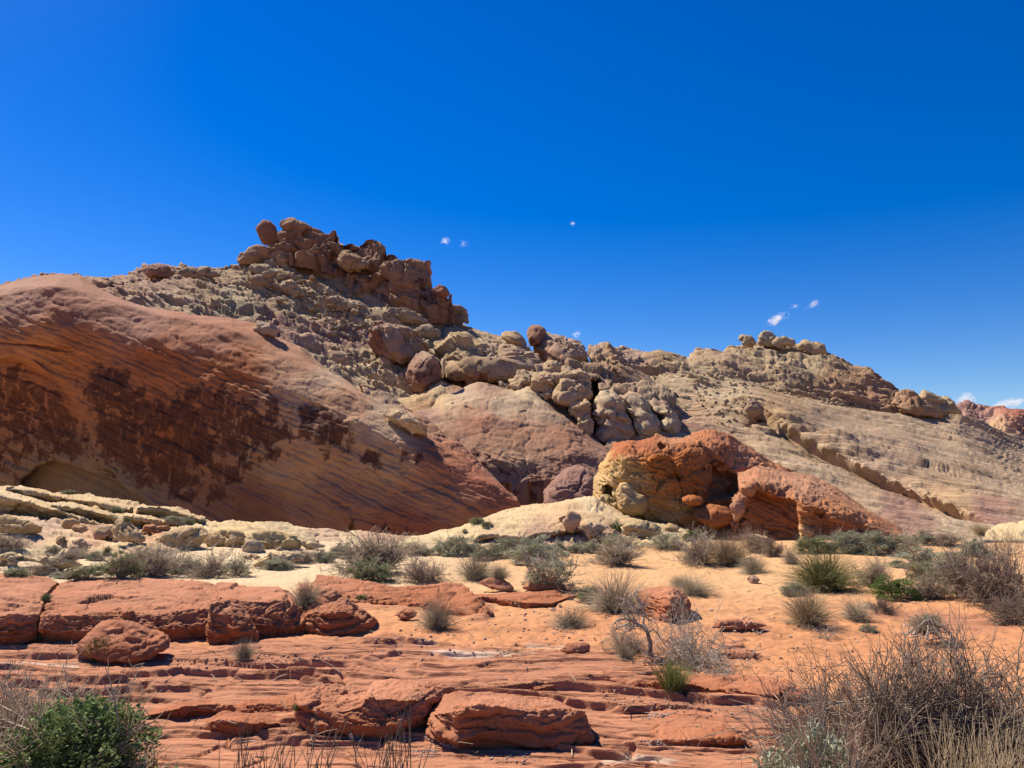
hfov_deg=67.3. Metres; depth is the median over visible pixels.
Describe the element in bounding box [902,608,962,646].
dry shrub
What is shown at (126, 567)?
green shrub
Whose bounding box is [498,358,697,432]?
hill
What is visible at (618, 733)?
ground
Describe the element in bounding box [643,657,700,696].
grass tuft
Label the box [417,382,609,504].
rock dome
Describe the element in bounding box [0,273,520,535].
varnished cliff
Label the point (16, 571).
green shrub
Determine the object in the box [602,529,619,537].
boulder
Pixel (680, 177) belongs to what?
sky
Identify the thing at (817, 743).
silver bush
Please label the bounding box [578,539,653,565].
dry shrub
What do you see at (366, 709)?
boulder
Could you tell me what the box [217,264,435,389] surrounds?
rubble
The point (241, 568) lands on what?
sage shrub
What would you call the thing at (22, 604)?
rock ledge
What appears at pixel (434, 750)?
gravel
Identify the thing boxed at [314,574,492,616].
rock ledge
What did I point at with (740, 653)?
boulder
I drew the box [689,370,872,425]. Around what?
rubble
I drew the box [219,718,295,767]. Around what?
stalk plant
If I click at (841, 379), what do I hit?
hill
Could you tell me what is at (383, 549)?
dry shrub
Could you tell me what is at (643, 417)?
rock pinnacle
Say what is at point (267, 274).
talus block
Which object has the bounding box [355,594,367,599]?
green shrub
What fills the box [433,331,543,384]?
rock dome
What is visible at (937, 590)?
dry shrub
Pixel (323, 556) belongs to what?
sage shrub
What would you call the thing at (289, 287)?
boulder
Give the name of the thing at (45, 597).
green shrub
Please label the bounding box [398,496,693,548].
rock slab
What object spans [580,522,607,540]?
boulder
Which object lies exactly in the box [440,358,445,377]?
boulder
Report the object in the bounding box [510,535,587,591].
sage shrub
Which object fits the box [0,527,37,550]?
dry shrub
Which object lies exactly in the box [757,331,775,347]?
rock dome
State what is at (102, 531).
boulder
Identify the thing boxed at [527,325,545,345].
boulder
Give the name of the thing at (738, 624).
boulder
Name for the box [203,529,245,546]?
boulder
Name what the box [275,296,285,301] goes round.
talus block
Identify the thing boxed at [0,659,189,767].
green bush
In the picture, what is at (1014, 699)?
twiggy bush
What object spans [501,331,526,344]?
boulder
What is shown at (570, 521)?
boulder
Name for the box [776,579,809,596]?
sage shrub
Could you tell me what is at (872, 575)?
dry shrub
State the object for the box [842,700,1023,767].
pale grass
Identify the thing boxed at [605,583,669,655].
dead tree
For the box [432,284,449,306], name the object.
boulder
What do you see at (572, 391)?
rock tower
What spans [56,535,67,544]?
boulder
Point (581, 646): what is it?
boulder
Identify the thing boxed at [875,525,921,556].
sage shrub
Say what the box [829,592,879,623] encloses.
straw clump
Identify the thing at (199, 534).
boulder
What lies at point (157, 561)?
dry shrub
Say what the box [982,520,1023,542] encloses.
rock slab
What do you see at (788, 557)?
straw clump
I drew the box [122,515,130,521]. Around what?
green shrub
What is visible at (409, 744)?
stalk plant
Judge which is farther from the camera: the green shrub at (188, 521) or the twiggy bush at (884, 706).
the green shrub at (188, 521)
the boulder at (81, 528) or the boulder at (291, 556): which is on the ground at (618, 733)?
the boulder at (291, 556)
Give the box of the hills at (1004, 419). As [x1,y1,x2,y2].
[956,400,1023,436]
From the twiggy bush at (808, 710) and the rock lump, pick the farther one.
the rock lump
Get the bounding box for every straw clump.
[542,604,604,629]
[612,640,635,660]
[671,572,722,598]
[733,550,774,574]
[778,544,802,564]
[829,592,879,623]
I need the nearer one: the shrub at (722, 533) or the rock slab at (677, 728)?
the rock slab at (677, 728)
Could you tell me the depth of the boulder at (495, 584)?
14.84 m
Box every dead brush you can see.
[596,620,663,657]
[631,592,772,670]
[670,588,701,645]
[686,644,742,677]
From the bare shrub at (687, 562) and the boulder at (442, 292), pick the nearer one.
the bare shrub at (687, 562)
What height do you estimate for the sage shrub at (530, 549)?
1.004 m
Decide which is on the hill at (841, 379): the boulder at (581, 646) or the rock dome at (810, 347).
the rock dome at (810, 347)
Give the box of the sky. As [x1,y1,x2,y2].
[0,0,1023,408]
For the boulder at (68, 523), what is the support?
on the rock slab at (53, 529)
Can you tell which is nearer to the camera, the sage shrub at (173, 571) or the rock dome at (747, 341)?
the sage shrub at (173, 571)
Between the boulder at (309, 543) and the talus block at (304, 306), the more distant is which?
the talus block at (304, 306)
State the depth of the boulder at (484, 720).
5.94 m
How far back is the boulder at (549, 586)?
14.85 m
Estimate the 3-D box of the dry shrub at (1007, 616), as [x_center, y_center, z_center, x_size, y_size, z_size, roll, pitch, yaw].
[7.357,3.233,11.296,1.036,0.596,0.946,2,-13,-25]
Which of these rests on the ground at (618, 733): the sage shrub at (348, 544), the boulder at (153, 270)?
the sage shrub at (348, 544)
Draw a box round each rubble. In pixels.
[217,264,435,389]
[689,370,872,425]
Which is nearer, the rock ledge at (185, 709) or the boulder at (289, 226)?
the rock ledge at (185, 709)
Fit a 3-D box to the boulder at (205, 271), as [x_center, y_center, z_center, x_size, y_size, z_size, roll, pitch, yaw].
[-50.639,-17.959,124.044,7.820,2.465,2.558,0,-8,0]
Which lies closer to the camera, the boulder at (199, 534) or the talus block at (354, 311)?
the boulder at (199, 534)
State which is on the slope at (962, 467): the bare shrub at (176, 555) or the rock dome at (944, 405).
the rock dome at (944, 405)
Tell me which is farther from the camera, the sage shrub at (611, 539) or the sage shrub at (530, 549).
the sage shrub at (611, 539)
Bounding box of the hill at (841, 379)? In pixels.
[616,343,910,414]
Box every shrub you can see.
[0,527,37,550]
[2,565,30,577]
[24,560,57,575]
[31,631,42,640]
[32,546,90,564]
[40,543,70,553]
[41,590,53,603]
[48,570,71,578]
[58,490,80,493]
[59,557,109,579]
[84,548,113,560]
[89,537,198,578]
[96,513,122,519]
[96,543,159,578]
[103,545,113,555]
[105,506,128,512]
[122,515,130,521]
[124,530,197,565]
[155,515,184,521]
[166,555,203,574]
[176,530,260,565]
[177,554,236,578]
[181,516,194,524]
[222,550,260,575]
[246,554,305,570]
[273,547,317,564]
[292,704,299,711]
[306,546,349,562]
[315,526,432,577]
[327,543,350,557]
[328,541,352,555]
[335,549,399,583]
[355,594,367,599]
[385,551,456,585]
[398,537,439,555]
[411,547,433,555]
[430,529,486,556]
[467,543,499,561]
[468,515,487,523]
[475,531,528,557]
[481,519,491,526]
[498,529,571,564]
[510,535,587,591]
[552,538,572,551]
[565,540,585,553]
[567,536,604,554]
[576,585,600,599]
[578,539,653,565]
[597,527,644,548]
[607,520,623,530]
[640,527,686,550]
[658,523,721,567]
[677,550,699,565]
[679,525,702,540]
[717,529,728,538]
[732,522,775,552]
[757,536,786,557]
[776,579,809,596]
[789,524,838,554]
[808,620,841,640]
[816,523,883,554]
[837,522,901,555]
[844,551,899,588]
[856,622,882,633]
[857,595,906,615]
[867,563,933,601]
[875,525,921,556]
[883,540,990,570]
[893,554,948,582]
[899,568,955,599]
[905,527,937,545]
[923,529,970,546]
[924,532,1006,601]
[938,526,1023,611]
[947,533,1003,557]
[976,583,1023,625]
[982,525,1023,555]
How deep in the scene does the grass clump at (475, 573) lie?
16.35 m
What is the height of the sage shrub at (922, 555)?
0.722 m
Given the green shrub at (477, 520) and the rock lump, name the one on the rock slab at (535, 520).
the green shrub at (477, 520)
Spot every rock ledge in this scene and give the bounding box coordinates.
[0,574,59,644]
[38,577,218,642]
[140,699,235,718]
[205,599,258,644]
[215,582,305,637]
[233,693,295,712]
[299,585,377,635]
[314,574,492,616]
[474,586,578,608]
[531,673,804,703]
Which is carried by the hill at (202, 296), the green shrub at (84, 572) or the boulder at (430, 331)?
the boulder at (430, 331)
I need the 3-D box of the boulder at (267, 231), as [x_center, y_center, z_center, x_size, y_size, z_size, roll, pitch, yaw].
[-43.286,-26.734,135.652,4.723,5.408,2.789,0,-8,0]
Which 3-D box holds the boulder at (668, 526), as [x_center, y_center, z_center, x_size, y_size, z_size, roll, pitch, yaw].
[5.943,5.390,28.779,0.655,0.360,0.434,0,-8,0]
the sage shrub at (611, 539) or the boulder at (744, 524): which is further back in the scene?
the boulder at (744, 524)
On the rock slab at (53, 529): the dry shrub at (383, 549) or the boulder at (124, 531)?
the boulder at (124, 531)
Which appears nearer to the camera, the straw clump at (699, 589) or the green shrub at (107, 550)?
the straw clump at (699, 589)
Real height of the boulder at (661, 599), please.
0.787 m
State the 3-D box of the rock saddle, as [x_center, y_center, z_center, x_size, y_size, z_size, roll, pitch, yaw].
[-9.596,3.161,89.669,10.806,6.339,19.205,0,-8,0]
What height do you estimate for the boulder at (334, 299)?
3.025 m
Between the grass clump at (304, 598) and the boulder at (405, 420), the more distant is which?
the boulder at (405, 420)
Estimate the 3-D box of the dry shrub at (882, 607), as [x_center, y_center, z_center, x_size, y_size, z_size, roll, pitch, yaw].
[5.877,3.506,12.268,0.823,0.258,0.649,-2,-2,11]
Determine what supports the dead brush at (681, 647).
on the ground at (618, 733)
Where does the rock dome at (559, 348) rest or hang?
on the hill at (602, 378)
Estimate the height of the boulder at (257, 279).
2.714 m
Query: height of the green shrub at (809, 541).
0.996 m
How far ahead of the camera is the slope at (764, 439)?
59.29 m
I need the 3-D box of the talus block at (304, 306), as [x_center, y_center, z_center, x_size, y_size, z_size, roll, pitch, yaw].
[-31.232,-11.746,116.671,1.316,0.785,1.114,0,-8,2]
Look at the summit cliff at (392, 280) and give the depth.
125.02 m
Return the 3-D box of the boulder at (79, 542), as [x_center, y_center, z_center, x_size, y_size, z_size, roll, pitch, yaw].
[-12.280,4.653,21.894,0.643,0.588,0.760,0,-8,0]
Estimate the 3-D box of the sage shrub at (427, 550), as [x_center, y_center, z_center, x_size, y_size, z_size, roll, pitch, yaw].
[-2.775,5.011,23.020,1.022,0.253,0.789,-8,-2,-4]
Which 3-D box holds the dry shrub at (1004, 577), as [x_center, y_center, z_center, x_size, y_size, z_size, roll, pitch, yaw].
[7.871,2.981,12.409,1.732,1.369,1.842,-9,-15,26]
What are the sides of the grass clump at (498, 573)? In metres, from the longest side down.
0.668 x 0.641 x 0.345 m
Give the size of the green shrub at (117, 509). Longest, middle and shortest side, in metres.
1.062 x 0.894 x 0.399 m
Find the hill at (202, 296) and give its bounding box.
[1,259,512,399]
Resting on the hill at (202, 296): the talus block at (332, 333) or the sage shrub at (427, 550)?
the talus block at (332, 333)
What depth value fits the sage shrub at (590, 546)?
23.50 m
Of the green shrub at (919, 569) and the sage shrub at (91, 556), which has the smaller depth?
the green shrub at (919, 569)
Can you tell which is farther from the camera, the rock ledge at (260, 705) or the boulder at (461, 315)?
the boulder at (461, 315)
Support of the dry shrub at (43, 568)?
on the ground at (618, 733)
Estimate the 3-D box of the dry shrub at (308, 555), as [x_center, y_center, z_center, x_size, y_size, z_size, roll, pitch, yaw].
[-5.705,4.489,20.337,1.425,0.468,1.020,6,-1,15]
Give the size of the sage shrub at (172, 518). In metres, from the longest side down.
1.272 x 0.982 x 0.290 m
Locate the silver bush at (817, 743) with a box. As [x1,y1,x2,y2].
[739,640,895,767]
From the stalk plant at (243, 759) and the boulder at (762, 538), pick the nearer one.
the stalk plant at (243, 759)
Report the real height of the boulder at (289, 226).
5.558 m
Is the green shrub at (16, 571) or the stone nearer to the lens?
the green shrub at (16, 571)
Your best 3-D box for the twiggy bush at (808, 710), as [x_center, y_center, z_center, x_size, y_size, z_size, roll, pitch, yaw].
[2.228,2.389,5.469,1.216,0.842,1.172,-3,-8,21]
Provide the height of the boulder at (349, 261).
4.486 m
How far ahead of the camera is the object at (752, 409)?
76.21 m
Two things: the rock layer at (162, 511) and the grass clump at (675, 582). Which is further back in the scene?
the rock layer at (162, 511)
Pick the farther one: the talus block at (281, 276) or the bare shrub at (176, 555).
the talus block at (281, 276)
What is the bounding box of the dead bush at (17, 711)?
[0,641,149,760]
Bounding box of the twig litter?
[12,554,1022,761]
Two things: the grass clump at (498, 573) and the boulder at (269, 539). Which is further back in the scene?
the boulder at (269, 539)
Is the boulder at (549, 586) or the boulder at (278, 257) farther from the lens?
the boulder at (278, 257)
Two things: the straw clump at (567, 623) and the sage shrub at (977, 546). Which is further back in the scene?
the sage shrub at (977, 546)
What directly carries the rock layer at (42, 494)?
on the rock slab at (53, 529)
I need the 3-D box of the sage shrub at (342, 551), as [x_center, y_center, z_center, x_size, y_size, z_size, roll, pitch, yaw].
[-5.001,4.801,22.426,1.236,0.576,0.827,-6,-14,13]
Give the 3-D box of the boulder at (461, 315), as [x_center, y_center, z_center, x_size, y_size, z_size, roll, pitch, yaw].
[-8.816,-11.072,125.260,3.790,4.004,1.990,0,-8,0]
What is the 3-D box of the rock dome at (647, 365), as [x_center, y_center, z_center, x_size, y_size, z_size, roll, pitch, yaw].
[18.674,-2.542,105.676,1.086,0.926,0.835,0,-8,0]
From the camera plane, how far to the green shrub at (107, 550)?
22.10 m
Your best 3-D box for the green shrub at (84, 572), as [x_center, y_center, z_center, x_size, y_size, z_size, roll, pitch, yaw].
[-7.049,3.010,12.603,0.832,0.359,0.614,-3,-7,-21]
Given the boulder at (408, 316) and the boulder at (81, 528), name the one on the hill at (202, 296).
the boulder at (408, 316)
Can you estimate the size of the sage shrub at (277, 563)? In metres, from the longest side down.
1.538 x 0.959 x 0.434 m
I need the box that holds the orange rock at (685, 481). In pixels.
[593,429,794,539]
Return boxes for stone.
[747,575,759,583]
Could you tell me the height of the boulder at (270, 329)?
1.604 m
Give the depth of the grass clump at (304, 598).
11.16 m
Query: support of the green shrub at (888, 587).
on the ground at (618, 733)
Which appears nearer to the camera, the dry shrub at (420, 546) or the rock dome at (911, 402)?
the dry shrub at (420, 546)
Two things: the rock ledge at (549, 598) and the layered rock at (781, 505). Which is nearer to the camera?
the rock ledge at (549, 598)
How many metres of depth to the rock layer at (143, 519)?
29.84 m
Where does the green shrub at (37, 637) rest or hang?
on the ground at (618, 733)
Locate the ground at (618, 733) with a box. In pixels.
[0,505,1023,767]
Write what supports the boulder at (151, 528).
on the rock slab at (53, 529)
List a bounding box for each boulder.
[0,514,42,533]
[0,552,82,569]
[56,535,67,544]
[61,518,79,528]
[67,537,91,552]
[72,524,87,532]
[76,620,170,662]
[93,523,113,539]
[111,518,145,543]
[141,524,170,532]
[142,263,174,278]
[155,525,208,550]
[175,266,220,278]
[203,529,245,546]
[203,710,283,737]
[237,244,269,265]
[242,539,264,552]
[242,553,260,559]
[248,274,274,288]
[249,263,282,277]
[249,528,300,549]
[253,322,279,337]
[253,550,305,566]
[256,220,277,245]
[268,250,288,266]
[276,217,324,242]
[278,279,302,296]
[294,678,454,741]
[300,536,324,549]
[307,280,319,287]
[322,295,350,311]
[337,250,369,272]
[383,408,427,436]
[384,307,428,324]
[395,608,416,619]
[416,324,440,339]
[425,690,595,749]
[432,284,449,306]
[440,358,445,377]
[451,304,468,325]
[479,578,513,590]
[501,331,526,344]
[523,576,565,590]
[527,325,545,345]
[558,510,581,533]
[560,641,589,652]
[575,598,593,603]
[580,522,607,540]
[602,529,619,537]
[621,520,660,538]
[635,586,690,622]
[664,523,679,530]
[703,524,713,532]
[713,618,766,629]
[719,649,760,658]
[740,519,752,532]
[747,534,775,541]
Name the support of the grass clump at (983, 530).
on the slope at (764, 439)
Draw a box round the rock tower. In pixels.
[508,360,593,434]
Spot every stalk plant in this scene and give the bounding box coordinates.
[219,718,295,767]
[247,712,347,767]
[322,715,409,767]
[343,696,432,767]
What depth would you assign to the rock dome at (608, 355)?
97.58 m
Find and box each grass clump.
[225,634,261,659]
[284,575,327,607]
[407,588,463,632]
[443,551,497,582]
[484,562,512,582]
[562,568,660,614]
[666,573,697,587]
[702,528,758,566]
[770,582,845,631]
[773,541,874,594]
[966,522,991,534]
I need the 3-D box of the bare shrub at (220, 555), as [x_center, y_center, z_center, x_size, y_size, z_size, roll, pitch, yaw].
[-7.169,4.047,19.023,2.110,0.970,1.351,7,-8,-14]
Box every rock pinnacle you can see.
[591,388,635,444]
[619,391,660,438]
[649,398,681,433]
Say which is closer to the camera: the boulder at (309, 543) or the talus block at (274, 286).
the boulder at (309, 543)
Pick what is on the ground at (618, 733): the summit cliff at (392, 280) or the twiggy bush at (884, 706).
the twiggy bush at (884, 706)
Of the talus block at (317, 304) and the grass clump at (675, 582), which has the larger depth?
the talus block at (317, 304)
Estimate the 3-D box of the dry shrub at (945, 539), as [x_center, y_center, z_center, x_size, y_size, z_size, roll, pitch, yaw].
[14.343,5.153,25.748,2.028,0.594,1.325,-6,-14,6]
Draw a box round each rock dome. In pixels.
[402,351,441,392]
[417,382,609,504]
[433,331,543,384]
[533,332,588,365]
[587,342,655,383]
[644,363,651,368]
[738,334,755,347]
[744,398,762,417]
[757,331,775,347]
[772,336,795,348]
[797,339,826,354]
[891,389,939,417]
[919,390,961,418]
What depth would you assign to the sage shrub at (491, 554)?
21.50 m
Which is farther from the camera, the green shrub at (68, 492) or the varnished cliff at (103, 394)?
the varnished cliff at (103, 394)
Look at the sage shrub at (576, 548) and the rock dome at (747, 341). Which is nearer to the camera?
the sage shrub at (576, 548)
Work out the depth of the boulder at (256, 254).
131.39 m
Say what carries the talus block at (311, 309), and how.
on the hill at (202, 296)
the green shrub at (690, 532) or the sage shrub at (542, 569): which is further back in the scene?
the green shrub at (690, 532)
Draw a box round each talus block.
[262,271,274,278]
[271,283,278,290]
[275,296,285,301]
[276,273,288,280]
[302,304,309,308]
[308,307,315,313]
[309,275,316,280]
[314,302,320,307]
[327,331,337,335]
[347,303,357,309]
[351,308,358,314]
[413,329,419,335]
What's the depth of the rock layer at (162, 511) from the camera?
32.49 m
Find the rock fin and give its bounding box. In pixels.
[359,384,516,500]
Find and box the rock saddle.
[397,381,463,411]
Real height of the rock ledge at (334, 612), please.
0.874 m
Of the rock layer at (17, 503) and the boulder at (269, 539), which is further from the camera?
the rock layer at (17, 503)
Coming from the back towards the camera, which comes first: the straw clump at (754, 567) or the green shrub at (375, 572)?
the straw clump at (754, 567)
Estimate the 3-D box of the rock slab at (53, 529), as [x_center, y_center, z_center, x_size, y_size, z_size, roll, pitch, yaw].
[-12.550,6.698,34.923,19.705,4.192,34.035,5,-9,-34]
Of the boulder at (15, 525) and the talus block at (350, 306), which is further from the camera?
the talus block at (350, 306)
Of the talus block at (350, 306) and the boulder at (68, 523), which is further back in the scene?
the talus block at (350, 306)
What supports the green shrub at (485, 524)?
on the rock slab at (535, 520)
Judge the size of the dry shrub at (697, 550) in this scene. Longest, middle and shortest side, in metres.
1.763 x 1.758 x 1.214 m
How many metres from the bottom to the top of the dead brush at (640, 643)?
0.445 m
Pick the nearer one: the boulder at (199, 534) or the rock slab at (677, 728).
the rock slab at (677, 728)
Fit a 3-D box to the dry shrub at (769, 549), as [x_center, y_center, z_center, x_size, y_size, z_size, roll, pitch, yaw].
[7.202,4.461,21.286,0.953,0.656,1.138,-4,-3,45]
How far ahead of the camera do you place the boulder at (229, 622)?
9.92 m
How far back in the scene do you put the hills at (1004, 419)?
365.82 m
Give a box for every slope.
[603,420,994,541]
[650,370,1023,526]
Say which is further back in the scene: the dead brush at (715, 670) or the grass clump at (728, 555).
the grass clump at (728, 555)
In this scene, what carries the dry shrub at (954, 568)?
on the ground at (618, 733)
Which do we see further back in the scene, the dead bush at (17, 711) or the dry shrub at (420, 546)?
the dry shrub at (420, 546)
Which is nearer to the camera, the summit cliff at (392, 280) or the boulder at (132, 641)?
the boulder at (132, 641)
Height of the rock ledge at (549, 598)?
0.405 m
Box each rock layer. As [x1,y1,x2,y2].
[0,492,99,524]
[5,485,133,512]
[51,502,123,524]
[124,513,187,526]
[136,506,204,523]
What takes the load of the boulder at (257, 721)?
on the ground at (618, 733)
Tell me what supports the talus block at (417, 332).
on the rock block at (400, 350)
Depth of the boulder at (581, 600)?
13.20 m
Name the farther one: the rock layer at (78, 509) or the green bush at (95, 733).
the rock layer at (78, 509)
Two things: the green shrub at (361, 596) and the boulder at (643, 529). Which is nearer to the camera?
the green shrub at (361, 596)
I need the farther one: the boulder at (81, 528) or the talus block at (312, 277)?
the talus block at (312, 277)
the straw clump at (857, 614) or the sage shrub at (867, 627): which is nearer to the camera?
the sage shrub at (867, 627)
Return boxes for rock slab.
[0,485,410,576]
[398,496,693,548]
[650,709,752,747]
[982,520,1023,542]
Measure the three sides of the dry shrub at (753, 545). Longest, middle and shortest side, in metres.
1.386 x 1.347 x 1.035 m
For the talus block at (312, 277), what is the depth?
123.19 m
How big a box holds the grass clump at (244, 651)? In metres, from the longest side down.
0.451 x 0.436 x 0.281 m
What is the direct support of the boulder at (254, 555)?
on the ground at (618, 733)
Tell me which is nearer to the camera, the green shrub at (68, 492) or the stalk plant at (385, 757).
the stalk plant at (385, 757)
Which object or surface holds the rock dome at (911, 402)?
on the hill at (841, 379)
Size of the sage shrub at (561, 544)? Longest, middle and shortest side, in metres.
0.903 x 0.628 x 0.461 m
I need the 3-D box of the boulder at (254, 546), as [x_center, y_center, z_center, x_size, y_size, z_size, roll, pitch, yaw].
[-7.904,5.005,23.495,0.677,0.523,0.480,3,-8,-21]
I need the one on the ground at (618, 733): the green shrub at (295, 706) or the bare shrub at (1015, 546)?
the bare shrub at (1015, 546)
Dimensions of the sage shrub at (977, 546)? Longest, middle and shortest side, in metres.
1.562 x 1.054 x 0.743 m
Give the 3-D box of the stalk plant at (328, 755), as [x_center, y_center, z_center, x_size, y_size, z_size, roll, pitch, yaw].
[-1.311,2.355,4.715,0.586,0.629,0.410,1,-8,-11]
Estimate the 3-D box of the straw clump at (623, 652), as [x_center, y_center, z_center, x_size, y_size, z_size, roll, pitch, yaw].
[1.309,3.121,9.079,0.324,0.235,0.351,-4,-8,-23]
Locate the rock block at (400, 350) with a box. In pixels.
[367,320,429,364]
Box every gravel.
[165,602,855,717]
[346,711,680,765]
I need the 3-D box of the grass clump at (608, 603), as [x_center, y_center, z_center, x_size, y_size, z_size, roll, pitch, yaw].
[1.605,3.330,12.422,1.690,0.742,1.513,-5,-8,-10]
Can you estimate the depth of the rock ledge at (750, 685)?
7.55 m
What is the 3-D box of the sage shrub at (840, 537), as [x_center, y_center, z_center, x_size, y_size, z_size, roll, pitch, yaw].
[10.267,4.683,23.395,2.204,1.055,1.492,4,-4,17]
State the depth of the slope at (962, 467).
74.91 m
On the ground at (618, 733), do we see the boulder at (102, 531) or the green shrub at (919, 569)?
the green shrub at (919, 569)
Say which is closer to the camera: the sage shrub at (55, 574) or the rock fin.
the sage shrub at (55, 574)
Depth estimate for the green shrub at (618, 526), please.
27.33 m
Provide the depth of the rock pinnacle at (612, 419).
75.95 m
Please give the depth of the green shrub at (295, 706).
6.44 m
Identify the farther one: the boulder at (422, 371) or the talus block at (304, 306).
the talus block at (304, 306)
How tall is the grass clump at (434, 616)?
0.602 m
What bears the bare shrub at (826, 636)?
on the ground at (618, 733)
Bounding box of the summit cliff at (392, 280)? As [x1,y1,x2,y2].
[267,230,454,325]
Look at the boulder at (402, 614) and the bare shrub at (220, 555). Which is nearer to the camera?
the boulder at (402, 614)
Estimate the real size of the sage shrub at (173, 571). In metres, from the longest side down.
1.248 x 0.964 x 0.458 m
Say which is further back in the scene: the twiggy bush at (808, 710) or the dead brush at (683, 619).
the dead brush at (683, 619)
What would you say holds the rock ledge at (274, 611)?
on the ground at (618, 733)
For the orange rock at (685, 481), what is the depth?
32.96 m
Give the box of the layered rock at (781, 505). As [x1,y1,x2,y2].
[727,466,903,542]
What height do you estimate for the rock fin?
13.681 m
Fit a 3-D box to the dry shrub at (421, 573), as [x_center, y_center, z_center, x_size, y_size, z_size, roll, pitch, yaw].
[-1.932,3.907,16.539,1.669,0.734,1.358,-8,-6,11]
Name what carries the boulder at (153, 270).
on the hill at (202, 296)
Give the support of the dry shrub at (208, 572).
on the ground at (618, 733)
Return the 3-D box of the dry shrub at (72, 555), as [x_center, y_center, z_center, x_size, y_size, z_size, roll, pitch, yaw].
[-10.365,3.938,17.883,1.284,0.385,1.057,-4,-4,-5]
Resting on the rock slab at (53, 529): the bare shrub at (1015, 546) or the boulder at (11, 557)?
the boulder at (11, 557)
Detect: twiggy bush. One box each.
[687,591,1022,767]
[742,668,872,767]
[801,596,1023,767]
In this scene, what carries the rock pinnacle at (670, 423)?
on the hill at (602, 378)
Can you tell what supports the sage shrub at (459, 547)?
on the ground at (618, 733)
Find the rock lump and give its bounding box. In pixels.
[543,465,595,503]
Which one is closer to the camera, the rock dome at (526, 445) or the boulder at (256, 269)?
the rock dome at (526, 445)
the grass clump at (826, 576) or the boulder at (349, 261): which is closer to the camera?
the grass clump at (826, 576)
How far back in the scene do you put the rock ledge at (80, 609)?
10.54 m
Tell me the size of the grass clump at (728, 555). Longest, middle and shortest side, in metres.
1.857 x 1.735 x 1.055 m
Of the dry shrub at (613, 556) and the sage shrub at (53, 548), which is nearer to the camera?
the dry shrub at (613, 556)
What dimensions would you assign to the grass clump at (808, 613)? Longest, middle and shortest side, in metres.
1.248 x 1.114 x 0.643 m
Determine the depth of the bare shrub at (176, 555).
19.02 m
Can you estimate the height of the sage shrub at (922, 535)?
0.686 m
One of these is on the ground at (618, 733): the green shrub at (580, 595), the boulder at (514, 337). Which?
the green shrub at (580, 595)
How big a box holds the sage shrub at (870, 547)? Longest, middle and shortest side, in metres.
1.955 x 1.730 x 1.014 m
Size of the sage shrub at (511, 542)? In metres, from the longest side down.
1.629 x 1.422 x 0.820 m
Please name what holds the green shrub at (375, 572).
on the rock ledge at (379, 593)

